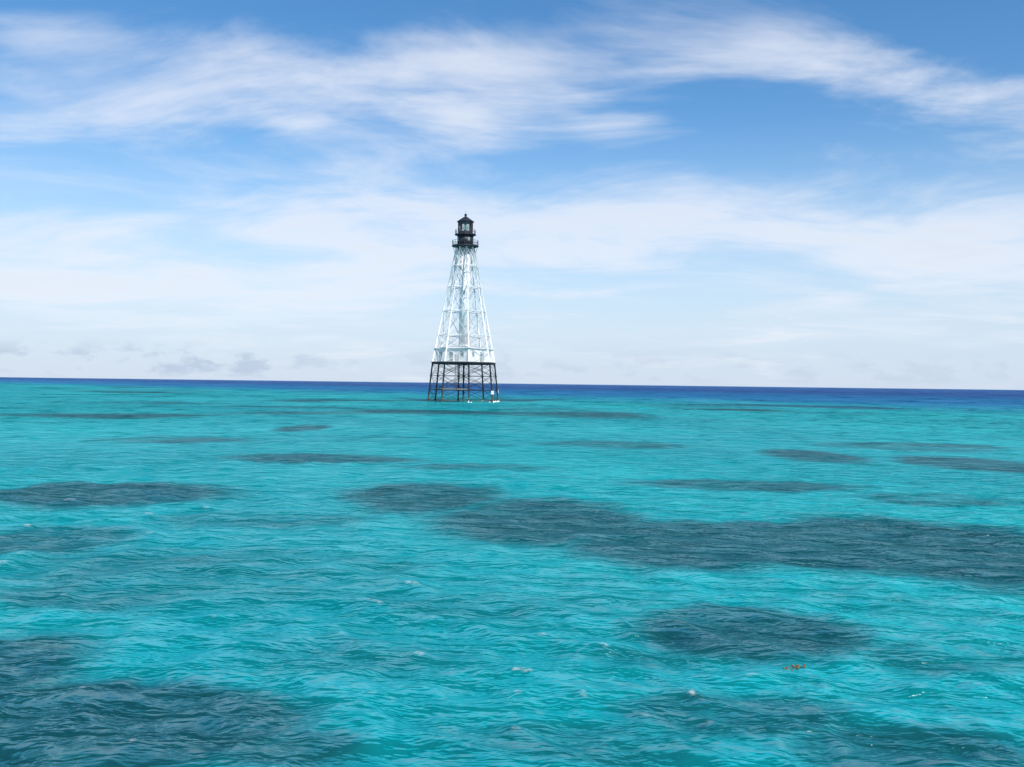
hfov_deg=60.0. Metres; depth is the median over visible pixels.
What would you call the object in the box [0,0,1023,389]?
sky
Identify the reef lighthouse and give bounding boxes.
[427,214,499,402]
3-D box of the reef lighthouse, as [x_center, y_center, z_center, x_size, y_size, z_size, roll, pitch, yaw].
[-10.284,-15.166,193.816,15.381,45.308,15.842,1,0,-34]
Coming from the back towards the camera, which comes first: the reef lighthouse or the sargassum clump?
the reef lighthouse
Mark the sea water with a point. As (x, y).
(270, 573)
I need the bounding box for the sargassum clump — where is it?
[783,664,805,670]
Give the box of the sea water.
[0,377,1023,766]

